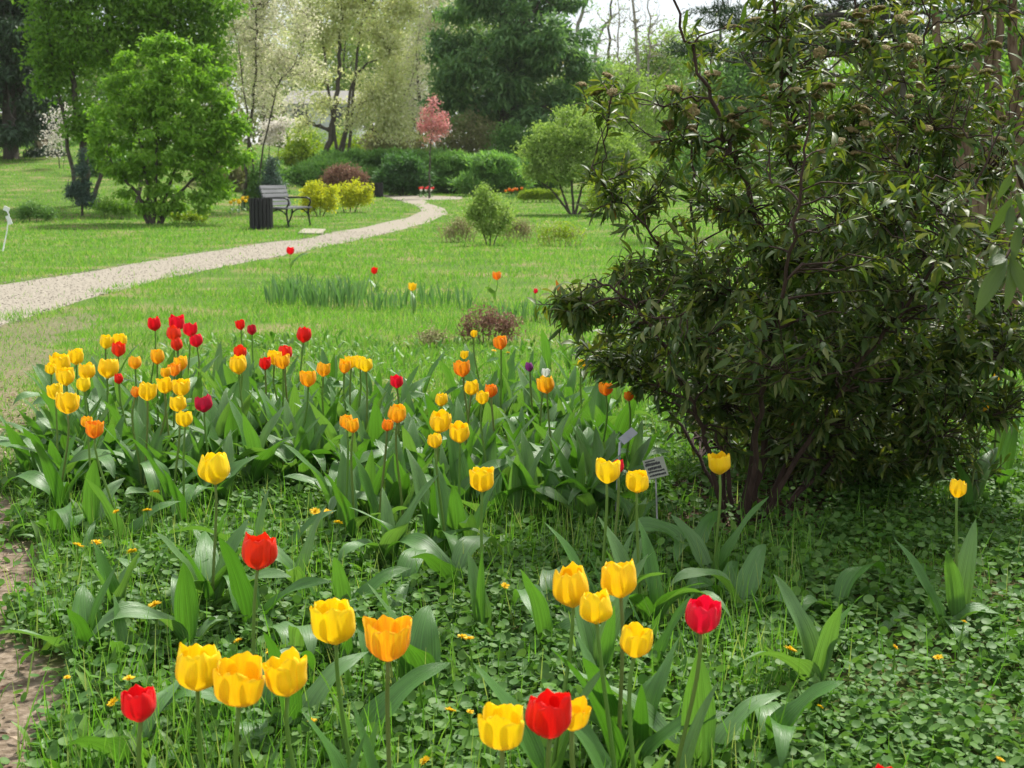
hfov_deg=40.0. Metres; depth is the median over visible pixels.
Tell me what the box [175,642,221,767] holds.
tulip
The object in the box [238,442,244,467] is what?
tulip leaf clump
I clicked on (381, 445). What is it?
tulip leaf clump
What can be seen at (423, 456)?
tulip leaf clump
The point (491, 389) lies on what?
tulip
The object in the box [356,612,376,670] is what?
tulip leaf clump
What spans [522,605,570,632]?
tulip leaf clump
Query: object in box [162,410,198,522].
tulip
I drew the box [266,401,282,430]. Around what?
tulip leaf clump
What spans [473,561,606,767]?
tulip
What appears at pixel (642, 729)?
tulip leaf clump
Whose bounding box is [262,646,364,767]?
tulip
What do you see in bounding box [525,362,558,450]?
tulip
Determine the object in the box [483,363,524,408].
tulip leaf clump
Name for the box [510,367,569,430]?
tulip leaf clump
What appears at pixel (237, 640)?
dandelion
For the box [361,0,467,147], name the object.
deciduous tree
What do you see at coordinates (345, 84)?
deciduous tree
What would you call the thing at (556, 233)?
dry perennial
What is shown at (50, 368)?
tulip
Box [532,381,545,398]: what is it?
tulip leaf clump
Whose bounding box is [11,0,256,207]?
maple tree
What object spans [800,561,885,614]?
tulip leaf clump
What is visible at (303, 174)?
juniper
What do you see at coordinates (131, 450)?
tulip leaf clump
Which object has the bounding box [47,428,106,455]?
tulip leaf clump
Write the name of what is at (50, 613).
tulip leaf clump
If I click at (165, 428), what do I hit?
tulip leaf clump
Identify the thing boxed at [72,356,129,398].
tulip leaf clump
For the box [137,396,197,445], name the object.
tulip leaf clump
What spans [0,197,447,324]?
path
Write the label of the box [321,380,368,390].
tulip leaf clump
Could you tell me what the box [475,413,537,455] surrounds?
tulip leaf clump
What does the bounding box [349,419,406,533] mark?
tulip
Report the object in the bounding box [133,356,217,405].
tulip leaf clump
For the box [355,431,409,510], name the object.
tulip leaf clump
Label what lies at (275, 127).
magnolia
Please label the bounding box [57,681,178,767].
tulip leaf clump
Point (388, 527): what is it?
tulip leaf clump
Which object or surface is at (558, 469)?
tulip leaf clump
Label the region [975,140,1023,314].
overhanging sprig
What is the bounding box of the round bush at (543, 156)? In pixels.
[510,96,653,214]
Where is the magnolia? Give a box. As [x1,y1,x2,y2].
[256,111,300,169]
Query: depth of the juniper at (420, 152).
57.01 m
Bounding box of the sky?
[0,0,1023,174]
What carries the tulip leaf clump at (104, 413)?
on the ground at (8, 664)
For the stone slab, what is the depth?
24.64 m
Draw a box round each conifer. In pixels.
[0,0,79,158]
[238,162,265,209]
[249,154,290,197]
[414,0,612,142]
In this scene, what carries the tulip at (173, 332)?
on the ground at (8, 664)
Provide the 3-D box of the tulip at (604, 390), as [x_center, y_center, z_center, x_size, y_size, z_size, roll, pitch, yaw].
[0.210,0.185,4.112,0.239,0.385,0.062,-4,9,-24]
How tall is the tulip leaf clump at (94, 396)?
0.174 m
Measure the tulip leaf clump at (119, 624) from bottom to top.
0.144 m
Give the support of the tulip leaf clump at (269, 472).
on the ground at (8, 664)
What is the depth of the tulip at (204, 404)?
3.89 m
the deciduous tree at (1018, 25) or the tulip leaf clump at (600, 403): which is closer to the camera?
the tulip leaf clump at (600, 403)
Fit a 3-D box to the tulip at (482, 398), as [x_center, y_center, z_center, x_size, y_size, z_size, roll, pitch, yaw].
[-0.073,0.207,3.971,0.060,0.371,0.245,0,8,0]
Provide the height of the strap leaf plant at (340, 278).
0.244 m
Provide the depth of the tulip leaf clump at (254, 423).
4.73 m
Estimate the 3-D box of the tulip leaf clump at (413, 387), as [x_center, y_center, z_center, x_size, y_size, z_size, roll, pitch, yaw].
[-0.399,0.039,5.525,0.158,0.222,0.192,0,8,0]
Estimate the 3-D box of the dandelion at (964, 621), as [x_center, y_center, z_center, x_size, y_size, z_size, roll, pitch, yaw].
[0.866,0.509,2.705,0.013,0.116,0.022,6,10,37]
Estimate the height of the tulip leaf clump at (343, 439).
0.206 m
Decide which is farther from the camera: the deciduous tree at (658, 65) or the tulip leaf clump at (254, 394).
the deciduous tree at (658, 65)
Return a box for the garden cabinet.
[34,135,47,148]
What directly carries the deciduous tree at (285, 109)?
on the ground at (8, 664)
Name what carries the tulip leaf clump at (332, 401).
on the ground at (8, 664)
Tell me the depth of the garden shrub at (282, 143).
64.67 m
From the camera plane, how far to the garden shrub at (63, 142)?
58.92 m
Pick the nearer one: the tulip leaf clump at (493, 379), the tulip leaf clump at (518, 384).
the tulip leaf clump at (493, 379)
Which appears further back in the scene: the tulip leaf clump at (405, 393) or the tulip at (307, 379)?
the tulip leaf clump at (405, 393)
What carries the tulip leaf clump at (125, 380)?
on the ground at (8, 664)
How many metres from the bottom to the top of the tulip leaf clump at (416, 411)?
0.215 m
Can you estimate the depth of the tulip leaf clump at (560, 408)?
5.06 m
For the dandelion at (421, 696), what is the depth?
2.38 m
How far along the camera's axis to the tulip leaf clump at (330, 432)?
4.32 m
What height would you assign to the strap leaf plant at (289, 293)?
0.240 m
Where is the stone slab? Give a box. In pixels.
[298,228,325,234]
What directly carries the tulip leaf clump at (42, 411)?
on the ground at (8, 664)
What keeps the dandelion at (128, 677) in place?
on the ground at (8, 664)
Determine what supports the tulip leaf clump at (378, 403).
on the ground at (8, 664)
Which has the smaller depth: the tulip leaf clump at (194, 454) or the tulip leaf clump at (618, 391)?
the tulip leaf clump at (194, 454)
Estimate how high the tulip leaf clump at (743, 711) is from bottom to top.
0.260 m
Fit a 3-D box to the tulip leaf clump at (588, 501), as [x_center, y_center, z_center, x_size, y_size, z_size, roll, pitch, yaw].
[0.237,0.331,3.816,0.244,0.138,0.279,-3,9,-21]
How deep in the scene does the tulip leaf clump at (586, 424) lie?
4.46 m
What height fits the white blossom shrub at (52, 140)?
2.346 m
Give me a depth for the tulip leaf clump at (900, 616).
2.93 m
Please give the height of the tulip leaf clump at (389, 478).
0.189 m
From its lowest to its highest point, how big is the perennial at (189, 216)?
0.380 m
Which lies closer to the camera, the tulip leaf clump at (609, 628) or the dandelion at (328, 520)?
the tulip leaf clump at (609, 628)
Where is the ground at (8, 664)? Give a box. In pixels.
[0,144,1023,767]
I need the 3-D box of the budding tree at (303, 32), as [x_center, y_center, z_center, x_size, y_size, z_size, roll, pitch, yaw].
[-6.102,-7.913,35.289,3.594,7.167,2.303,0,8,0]
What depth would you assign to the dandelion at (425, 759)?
2.11 m
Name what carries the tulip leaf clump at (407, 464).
on the ground at (8, 664)
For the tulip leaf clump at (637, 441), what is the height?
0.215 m
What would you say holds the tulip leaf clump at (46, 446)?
on the ground at (8, 664)
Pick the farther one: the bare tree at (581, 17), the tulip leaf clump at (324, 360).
the bare tree at (581, 17)
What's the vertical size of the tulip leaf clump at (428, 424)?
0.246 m
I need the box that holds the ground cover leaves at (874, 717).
[0,401,1023,767]
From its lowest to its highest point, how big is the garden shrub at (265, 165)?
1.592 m
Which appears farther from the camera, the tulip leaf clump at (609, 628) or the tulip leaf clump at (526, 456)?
the tulip leaf clump at (526, 456)
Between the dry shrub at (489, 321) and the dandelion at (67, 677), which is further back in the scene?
the dry shrub at (489, 321)
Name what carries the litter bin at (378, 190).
on the ground at (8, 664)
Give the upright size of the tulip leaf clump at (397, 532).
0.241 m
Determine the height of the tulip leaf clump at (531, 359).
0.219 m
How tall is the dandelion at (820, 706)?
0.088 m
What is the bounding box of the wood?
[0,0,1023,174]
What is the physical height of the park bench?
0.809 m
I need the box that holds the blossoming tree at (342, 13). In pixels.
[280,0,434,152]
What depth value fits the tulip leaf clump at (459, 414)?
4.17 m
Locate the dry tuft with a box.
[406,320,461,346]
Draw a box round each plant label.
[2,206,12,250]
[615,427,637,515]
[642,456,668,518]
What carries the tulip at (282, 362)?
on the ground at (8, 664)
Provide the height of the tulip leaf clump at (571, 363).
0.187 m
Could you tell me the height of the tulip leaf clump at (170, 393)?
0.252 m
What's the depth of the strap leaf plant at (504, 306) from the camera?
9.57 m
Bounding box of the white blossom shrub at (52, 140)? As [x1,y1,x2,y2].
[39,102,72,167]
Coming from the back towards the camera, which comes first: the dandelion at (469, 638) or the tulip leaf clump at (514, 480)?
the tulip leaf clump at (514, 480)
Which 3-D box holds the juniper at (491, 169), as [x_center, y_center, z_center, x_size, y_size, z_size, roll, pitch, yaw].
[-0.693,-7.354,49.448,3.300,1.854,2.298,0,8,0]
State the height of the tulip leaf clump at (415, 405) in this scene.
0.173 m
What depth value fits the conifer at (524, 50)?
59.74 m
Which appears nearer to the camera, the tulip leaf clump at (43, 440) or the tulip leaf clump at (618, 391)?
the tulip leaf clump at (43, 440)
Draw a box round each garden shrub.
[21,135,77,147]
[72,141,133,176]
[188,147,258,191]
[242,154,295,192]
[261,111,317,152]
[271,122,327,165]
[307,116,365,148]
[321,132,369,150]
[354,122,434,151]
[424,105,508,154]
[483,118,548,159]
[554,119,666,179]
[650,120,798,195]
[846,122,1022,199]
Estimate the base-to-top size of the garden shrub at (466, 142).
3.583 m
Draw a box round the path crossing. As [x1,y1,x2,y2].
[383,195,461,199]
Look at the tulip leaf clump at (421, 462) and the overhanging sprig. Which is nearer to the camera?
the overhanging sprig
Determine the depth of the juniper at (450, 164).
52.81 m
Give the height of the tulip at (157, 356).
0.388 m
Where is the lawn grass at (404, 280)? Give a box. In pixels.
[0,144,1023,575]
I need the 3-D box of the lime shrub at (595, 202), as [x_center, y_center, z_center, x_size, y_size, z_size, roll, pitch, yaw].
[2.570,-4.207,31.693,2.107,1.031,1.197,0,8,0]
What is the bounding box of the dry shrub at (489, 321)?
[451,302,525,342]
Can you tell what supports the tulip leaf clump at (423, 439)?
on the ground at (8, 664)
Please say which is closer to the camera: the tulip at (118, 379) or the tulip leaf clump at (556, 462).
the tulip leaf clump at (556, 462)
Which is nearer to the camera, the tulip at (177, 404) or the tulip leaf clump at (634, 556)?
the tulip leaf clump at (634, 556)
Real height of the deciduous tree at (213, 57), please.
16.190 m
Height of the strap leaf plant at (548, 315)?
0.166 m
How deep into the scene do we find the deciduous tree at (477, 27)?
104.83 m
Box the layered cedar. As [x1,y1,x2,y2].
[654,0,1023,211]
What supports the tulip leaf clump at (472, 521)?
on the ground at (8, 664)
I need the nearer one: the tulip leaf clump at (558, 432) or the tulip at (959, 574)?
the tulip at (959, 574)
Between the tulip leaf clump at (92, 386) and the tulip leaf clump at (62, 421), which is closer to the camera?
the tulip leaf clump at (62, 421)
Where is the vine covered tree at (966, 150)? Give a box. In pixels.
[888,0,1023,332]
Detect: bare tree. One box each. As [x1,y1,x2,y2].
[562,0,631,182]
[604,0,682,180]
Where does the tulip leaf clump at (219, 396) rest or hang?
on the ground at (8, 664)
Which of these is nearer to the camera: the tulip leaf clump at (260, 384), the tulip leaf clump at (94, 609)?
the tulip leaf clump at (94, 609)
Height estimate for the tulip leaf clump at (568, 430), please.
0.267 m
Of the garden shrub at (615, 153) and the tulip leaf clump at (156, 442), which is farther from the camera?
the garden shrub at (615, 153)
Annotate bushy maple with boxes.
[83,30,259,223]
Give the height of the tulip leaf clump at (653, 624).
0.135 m
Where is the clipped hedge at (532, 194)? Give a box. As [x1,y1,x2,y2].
[517,187,561,201]
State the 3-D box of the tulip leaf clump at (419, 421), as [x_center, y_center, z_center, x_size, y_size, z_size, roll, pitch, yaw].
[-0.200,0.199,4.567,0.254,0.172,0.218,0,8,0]
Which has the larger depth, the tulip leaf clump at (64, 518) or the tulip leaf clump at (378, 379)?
the tulip leaf clump at (378, 379)
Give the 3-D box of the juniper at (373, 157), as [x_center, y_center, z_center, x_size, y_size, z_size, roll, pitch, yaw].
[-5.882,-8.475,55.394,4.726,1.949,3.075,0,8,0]
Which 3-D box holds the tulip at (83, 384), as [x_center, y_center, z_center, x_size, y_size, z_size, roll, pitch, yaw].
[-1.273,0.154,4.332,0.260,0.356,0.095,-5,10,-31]
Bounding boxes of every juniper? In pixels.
[280,154,362,189]
[293,153,379,181]
[306,145,416,190]
[370,149,439,195]
[390,145,449,168]
[419,146,477,193]
[446,149,536,196]
[517,153,576,190]
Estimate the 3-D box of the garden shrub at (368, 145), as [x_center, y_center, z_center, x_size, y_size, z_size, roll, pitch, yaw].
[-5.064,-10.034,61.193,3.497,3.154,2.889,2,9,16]
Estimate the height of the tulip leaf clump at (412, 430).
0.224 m
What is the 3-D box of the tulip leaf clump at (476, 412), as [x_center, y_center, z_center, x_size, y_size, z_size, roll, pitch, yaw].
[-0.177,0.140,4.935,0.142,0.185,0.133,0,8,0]
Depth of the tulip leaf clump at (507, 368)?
6.20 m
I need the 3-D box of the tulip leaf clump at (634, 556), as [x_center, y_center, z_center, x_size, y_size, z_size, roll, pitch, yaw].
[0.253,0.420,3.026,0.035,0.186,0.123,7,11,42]
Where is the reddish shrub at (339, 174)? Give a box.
[318,161,371,193]
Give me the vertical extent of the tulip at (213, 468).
0.396 m
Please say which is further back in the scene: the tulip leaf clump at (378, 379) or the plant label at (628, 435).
the tulip leaf clump at (378, 379)
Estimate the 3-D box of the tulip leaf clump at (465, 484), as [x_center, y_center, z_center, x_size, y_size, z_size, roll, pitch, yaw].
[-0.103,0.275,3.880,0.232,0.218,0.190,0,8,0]
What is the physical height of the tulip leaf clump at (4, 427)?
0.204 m
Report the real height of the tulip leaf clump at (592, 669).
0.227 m
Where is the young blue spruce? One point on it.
(77, 188)
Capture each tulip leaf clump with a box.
[0,398,80,471]
[0,415,45,471]
[0,425,24,435]
[0,435,48,448]
[0,562,118,666]
[8,423,115,493]
[8,502,85,541]
[13,365,75,404]
[17,401,90,444]
[18,580,99,619]
[20,432,76,491]
[22,397,37,413]
[22,448,124,481]
[23,370,68,392]
[24,417,104,457]
[29,386,113,409]
[32,404,111,446]
[36,364,53,387]
[37,405,53,437]
[38,398,100,438]
[39,414,98,460]
[40,388,101,454]
[43,410,130,434]
[46,608,66,618]
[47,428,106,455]
[48,415,124,445]
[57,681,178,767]
[67,585,104,661]
[71,395,102,441]
[71,444,134,487]
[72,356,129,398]
[73,520,95,566]
[77,368,113,393]
[79,395,118,412]
[79,406,132,481]
[80,363,139,401]
[85,540,143,613]
[88,562,244,642]
[89,393,132,427]
[90,388,130,417]
[97,411,128,440]
[103,442,132,494]
[104,344,138,390]
[104,408,186,477]
[104,411,169,433]
[104,423,187,472]
[107,538,174,590]
[110,448,168,460]
[110,595,130,665]
[111,377,175,426]
[112,378,155,403]
[115,429,122,476]
[121,374,156,410]
[121,391,187,417]
[122,434,197,465]
[123,372,194,419]
[125,458,196,515]
[127,392,175,414]
[128,350,205,398]
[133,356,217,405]
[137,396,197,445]
[150,412,289,468]
[155,531,241,611]
[156,403,197,420]
[159,373,202,417]
[159,409,196,429]
[163,415,216,484]
[165,417,240,437]
[166,397,212,450]
[168,419,206,456]
[172,489,268,546]
[176,386,229,449]
[185,507,229,543]
[188,404,286,488]
[188,427,234,491]
[191,357,252,393]
[192,415,223,452]
[192,430,258,509]
[193,365,273,399]
[196,342,222,389]
[202,381,237,420]
[210,360,254,392]
[210,388,220,404]
[212,371,267,395]
[215,392,265,429]
[216,363,271,414]
[218,536,331,625]
[223,363,258,388]
[224,407,259,454]
[226,510,335,554]
[228,398,294,483]
[233,374,290,403]
[233,443,340,490]
[234,417,319,490]
[235,392,281,448]
[238,415,250,457]
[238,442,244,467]
[245,348,272,389]
[249,376,297,407]
[249,382,300,413]
[249,395,294,445]
[251,384,319,438]
[258,364,296,397]
[260,432,337,486]
[263,632,367,736]
[266,355,298,396]
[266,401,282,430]
[266,412,304,458]
[268,414,295,458]
[269,375,342,395]
[270,617,362,657]
[271,420,342,462]
[271,435,339,459]
[275,415,339,473]
[276,384,300,415]
[276,416,330,453]
[276,504,326,582]
[277,386,314,426]
[279,400,325,471]
[282,443,365,515]
[284,473,336,495]
[285,646,324,658]
[295,377,330,413]
[295,565,367,601]
[298,386,348,405]
[299,377,342,396]
[299,385,319,407]
[300,376,365,401]
[305,349,334,380]
[309,402,350,460]
[315,355,337,388]
[315,372,354,403]
[315,443,394,518]
[317,386,393,431]
[317,662,450,751]
[320,433,410,478]
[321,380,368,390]
[325,384,381,414]
[325,430,391,464]
[328,397,403,429]
[330,598,356,674]
[331,357,370,391]
[332,424,381,468]
[332,557,409,607]
[335,410,402,450]
[338,386,388,438]
[338,474,438,568]
[339,444,393,525]
[341,392,427,412]
[343,389,361,412]
[344,399,401,450]
[345,369,401,402]
[349,507,486,562]
[352,373,424,406]
[352,394,394,418]
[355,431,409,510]
[356,398,405,446]
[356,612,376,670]
[359,412,436,462]
[359,449,411,510]
[361,370,385,398]
[362,365,418,405]
[368,584,440,690]
[369,392,393,426]
[374,452,431,486]
[375,439,439,495]
[380,405,420,440]
[380,548,425,606]
[381,432,443,475]
[382,584,408,613]
[383,392,392,419]
[383,414,415,448]
[383,532,496,595]
[387,351,444,400]
[391,400,436,438]
[392,363,429,392]
[393,387,446,422]
[397,395,423,419]
[399,390,475,435]
[401,376,438,429]
[402,427,442,479]
[406,397,509,483]
[406,449,465,476]
[407,417,431,455]
[407,429,515,507]
[409,385,462,407]
[411,391,454,411]
[413,415,489,426]
[414,400,448,411]
[416,397,466,447]
[418,430,447,462]
[418,432,446,448]
[431,419,472,474]
[433,443,513,489]
[438,360,459,399]
[441,358,467,399]
[442,395,477,419]
[444,403,479,421]
[444,415,513,499]
[447,411,497,458]
[448,397,452,418]
[448,472,501,536]
[458,376,487,406]
[462,471,540,526]
[464,343,498,371]
[465,370,496,421]
[465,379,545,434]
[466,353,475,395]
[470,369,519,429]
[470,401,531,434]
[470,451,554,497]
[471,412,486,439]
[474,424,527,454]
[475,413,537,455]
[479,445,511,498]
[482,421,522,444]
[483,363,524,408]
[485,357,515,385]
[494,351,529,401]
[494,357,542,426]
[494,439,550,519]
[496,412,569,467]
[496,431,534,455]
[497,376,511,403]
[497,439,542,455]
[498,349,521,378]
[499,409,547,443]
[501,406,542,440]
[503,427,587,503]
[505,437,568,519]
[507,349,515,367]
[507,381,520,394]
[508,351,533,390]
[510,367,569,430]
[510,446,550,487]
[511,401,565,418]
[513,569,600,652]
[516,456,625,524]
[519,363,563,412]
[521,453,621,529]
[522,401,581,431]
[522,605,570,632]
[522,635,680,758]
[525,389,566,428]
[530,438,627,481]
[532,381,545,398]
[532,421,603,450]
[532,567,560,635]
[535,397,591,448]
[535,412,621,439]
[538,483,640,523]
[539,355,593,411]
[539,375,589,413]
[539,460,587,487]
[541,329,551,366]
[541,422,603,468]
[545,430,610,523]
[546,426,644,529]
[550,394,574,418]
[552,358,595,393]
[554,337,575,371]
[554,381,567,402]
[554,430,620,476]
[557,653,784,767]
[559,351,582,385]
[560,379,621,436]
[564,365,575,405]
[564,427,629,452]
[565,425,621,485]
[568,425,622,504]
[569,398,583,414]
[570,433,619,474]
[574,631,681,739]
[575,554,647,678]
[575,607,635,653]
[577,380,659,435]
[579,427,637,456]
[581,485,673,531]
[583,396,636,434]
[583,418,617,444]
[584,412,669,465]
[588,553,651,589]
[594,413,650,441]
[600,410,664,460]
[605,381,616,408]
[606,537,641,606]
[607,420,662,470]
[609,519,730,629]
[611,382,625,406]
[618,594,693,673]
[623,509,722,563]
[628,598,664,644]
[671,544,783,613]
[684,560,738,597]
[735,574,862,700]
[755,681,844,767]
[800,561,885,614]
[880,612,916,630]
[895,540,1007,649]
[964,415,1020,489]
[981,371,1017,441]
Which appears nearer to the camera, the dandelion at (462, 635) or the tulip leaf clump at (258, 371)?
the dandelion at (462, 635)
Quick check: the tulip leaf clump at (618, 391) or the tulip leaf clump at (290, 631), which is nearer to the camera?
the tulip leaf clump at (290, 631)
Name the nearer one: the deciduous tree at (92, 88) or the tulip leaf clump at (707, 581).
the tulip leaf clump at (707, 581)
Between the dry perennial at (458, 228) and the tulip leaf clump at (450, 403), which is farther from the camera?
the dry perennial at (458, 228)
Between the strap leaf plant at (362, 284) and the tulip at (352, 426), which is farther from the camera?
the strap leaf plant at (362, 284)
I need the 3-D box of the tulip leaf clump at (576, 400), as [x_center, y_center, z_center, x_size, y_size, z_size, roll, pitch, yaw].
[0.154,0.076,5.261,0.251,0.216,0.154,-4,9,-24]
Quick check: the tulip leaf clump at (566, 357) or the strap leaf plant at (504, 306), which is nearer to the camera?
the tulip leaf clump at (566, 357)
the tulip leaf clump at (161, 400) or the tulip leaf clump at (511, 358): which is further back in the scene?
the tulip leaf clump at (511, 358)
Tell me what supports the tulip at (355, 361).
on the ground at (8, 664)
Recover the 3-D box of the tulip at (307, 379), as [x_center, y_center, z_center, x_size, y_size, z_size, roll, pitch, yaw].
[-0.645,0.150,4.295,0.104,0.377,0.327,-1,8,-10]
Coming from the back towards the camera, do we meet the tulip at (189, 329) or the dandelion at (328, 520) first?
the tulip at (189, 329)
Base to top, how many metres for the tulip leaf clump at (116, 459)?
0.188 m
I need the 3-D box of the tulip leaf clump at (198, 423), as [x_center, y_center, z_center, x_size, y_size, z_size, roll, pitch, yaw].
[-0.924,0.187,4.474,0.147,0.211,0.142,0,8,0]
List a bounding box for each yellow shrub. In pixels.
[294,179,345,215]
[336,177,374,211]
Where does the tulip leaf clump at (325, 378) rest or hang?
on the ground at (8, 664)
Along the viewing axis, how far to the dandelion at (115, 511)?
3.50 m
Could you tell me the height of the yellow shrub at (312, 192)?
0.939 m
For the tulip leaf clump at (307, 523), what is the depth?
3.44 m
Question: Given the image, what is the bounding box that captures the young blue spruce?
[61,147,101,215]
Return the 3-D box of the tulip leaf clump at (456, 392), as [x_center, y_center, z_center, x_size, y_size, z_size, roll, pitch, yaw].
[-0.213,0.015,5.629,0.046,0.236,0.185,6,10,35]
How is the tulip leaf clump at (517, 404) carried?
on the ground at (8, 664)
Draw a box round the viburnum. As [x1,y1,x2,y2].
[526,0,1023,527]
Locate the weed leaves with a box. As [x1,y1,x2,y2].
[0,329,1023,767]
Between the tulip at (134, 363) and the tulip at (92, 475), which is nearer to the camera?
the tulip at (92, 475)
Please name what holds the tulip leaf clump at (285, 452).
on the ground at (8, 664)
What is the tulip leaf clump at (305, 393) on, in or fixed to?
on the ground at (8, 664)
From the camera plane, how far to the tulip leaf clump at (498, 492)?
3.80 m
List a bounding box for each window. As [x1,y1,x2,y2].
[293,107,308,125]
[335,107,346,126]
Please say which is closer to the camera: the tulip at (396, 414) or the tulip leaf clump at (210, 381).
the tulip at (396, 414)
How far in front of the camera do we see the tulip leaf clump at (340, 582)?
3.01 m
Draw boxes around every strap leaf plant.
[261,274,302,305]
[269,272,308,303]
[291,271,326,296]
[296,276,333,306]
[308,279,350,308]
[314,271,359,299]
[330,279,364,309]
[337,272,381,300]
[359,288,387,310]
[375,288,404,310]
[392,286,415,306]
[407,281,434,302]
[418,284,444,306]
[434,283,461,304]
[449,285,479,309]
[489,299,520,320]
[503,300,528,322]
[518,298,539,319]
[535,301,559,323]
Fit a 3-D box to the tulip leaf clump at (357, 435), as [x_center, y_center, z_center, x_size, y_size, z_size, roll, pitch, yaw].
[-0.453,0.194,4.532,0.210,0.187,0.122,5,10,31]
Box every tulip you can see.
[2,392,92,508]
[7,362,55,441]
[38,352,122,422]
[41,367,74,445]
[46,383,82,470]
[61,377,132,473]
[68,348,88,426]
[73,381,190,500]
[75,362,128,446]
[81,416,124,534]
[85,420,179,538]
[87,341,129,417]
[92,334,112,401]
[98,358,131,429]
[103,373,135,449]
[113,333,130,417]
[113,376,181,467]
[120,684,200,767]
[128,356,141,429]
[130,386,149,496]
[130,395,235,500]
[138,378,191,483]
[142,316,160,383]
[144,349,169,430]
[149,367,170,459]
[158,355,198,434]
[160,532,315,752]
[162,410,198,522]
[163,363,179,454]
[166,325,188,398]
[169,314,207,377]
[171,337,216,416]
[174,452,290,615]
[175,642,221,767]
[176,394,249,507]
[183,322,197,377]
[189,334,202,417]
[211,344,246,408]
[213,651,284,767]
[229,354,246,440]
[235,319,263,380]
[247,324,255,400]
[250,356,270,431]
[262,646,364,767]
[267,350,281,408]
[273,354,289,415]
[278,345,325,404]
[283,370,315,462]
[286,246,307,267]
[287,326,311,402]
[301,597,378,767]
[316,362,339,441]
[324,418,358,533]
[328,356,365,407]
[335,358,350,418]
[336,414,380,539]
[344,355,376,414]
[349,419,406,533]
[350,615,411,767]
[356,403,433,524]
[358,358,406,427]
[364,267,378,292]
[374,374,420,446]
[406,409,451,537]
[408,283,416,313]
[421,420,469,534]
[427,433,461,557]
[429,393,447,491]
[444,350,468,406]
[453,360,520,444]
[464,379,478,455]
[468,467,493,639]
[470,330,479,380]
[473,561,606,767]
[476,390,496,464]
[478,702,523,767]
[485,271,500,299]
[485,384,533,480]
[493,336,517,433]
[514,368,549,443]
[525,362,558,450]
[525,688,610,767]
[533,288,554,319]
[536,375,555,458]
[545,457,665,604]
[550,559,730,767]
[554,382,612,470]
[568,696,591,767]
[574,622,672,767]
[577,360,591,431]
[579,587,644,767]
[598,469,703,621]
[611,459,633,561]
[620,391,651,492]
[671,451,767,584]
[674,595,721,767]
[875,763,891,767]
[944,479,976,624]
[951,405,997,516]
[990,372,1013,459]
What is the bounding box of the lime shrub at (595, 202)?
[579,178,671,215]
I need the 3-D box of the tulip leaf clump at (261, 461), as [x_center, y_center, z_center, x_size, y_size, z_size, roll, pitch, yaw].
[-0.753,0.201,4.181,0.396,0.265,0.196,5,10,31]
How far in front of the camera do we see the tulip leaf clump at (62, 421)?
4.28 m
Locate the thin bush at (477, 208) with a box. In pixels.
[457,181,519,244]
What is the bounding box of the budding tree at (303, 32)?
[220,0,338,209]
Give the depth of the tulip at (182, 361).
4.57 m
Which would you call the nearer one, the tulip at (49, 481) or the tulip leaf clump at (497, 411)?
the tulip at (49, 481)
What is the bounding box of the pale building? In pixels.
[282,91,365,146]
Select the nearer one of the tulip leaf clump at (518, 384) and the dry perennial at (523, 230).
the tulip leaf clump at (518, 384)
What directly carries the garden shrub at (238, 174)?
on the ground at (8, 664)
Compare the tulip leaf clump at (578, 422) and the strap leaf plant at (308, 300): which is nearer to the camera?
the tulip leaf clump at (578, 422)
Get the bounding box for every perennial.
[88,194,136,217]
[170,209,210,223]
[433,212,477,241]
[499,212,537,241]
[529,216,592,245]
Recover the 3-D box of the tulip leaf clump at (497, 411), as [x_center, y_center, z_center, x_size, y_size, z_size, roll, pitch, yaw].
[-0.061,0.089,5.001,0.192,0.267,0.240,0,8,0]
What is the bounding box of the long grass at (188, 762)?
[0,346,1023,767]
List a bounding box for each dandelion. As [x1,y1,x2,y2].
[61,675,69,707]
[73,542,84,582]
[91,539,100,545]
[106,696,120,728]
[113,509,118,546]
[122,675,134,687]
[128,548,136,559]
[142,508,153,543]
[148,600,160,620]
[234,638,241,654]
[309,507,319,514]
[324,508,332,536]
[333,520,342,546]
[419,685,422,710]
[420,755,429,767]
[445,707,455,753]
[456,633,466,664]
[464,636,474,672]
[466,709,473,755]
[501,582,508,620]
[783,645,796,685]
[817,704,824,737]
[889,645,897,691]
[933,654,945,689]
[957,620,965,672]
[997,757,1004,767]
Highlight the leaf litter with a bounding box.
[0,369,876,767]
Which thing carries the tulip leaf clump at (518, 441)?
on the ground at (8, 664)
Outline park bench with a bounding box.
[259,185,311,227]
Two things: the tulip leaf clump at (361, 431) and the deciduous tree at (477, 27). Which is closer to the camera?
the tulip leaf clump at (361, 431)
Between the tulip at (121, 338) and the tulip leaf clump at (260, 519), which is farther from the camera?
the tulip at (121, 338)
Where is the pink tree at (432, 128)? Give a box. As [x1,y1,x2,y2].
[416,93,451,197]
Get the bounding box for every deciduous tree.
[0,0,156,144]
[104,1,282,128]
[213,0,332,144]
[267,0,424,127]
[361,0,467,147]
[399,0,498,138]
[548,0,724,180]
[578,59,684,196]
[636,2,823,183]
[745,23,1023,197]
[930,0,1023,168]
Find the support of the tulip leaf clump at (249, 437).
on the ground at (8, 664)
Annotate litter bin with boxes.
[249,198,272,228]
[370,182,382,196]
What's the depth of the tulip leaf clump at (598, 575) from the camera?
2.94 m
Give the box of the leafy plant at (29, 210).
[10,198,60,221]
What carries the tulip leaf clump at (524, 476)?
on the ground at (8, 664)
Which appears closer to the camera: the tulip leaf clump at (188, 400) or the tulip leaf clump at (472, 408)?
the tulip leaf clump at (472, 408)
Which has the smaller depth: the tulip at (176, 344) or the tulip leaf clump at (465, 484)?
the tulip leaf clump at (465, 484)

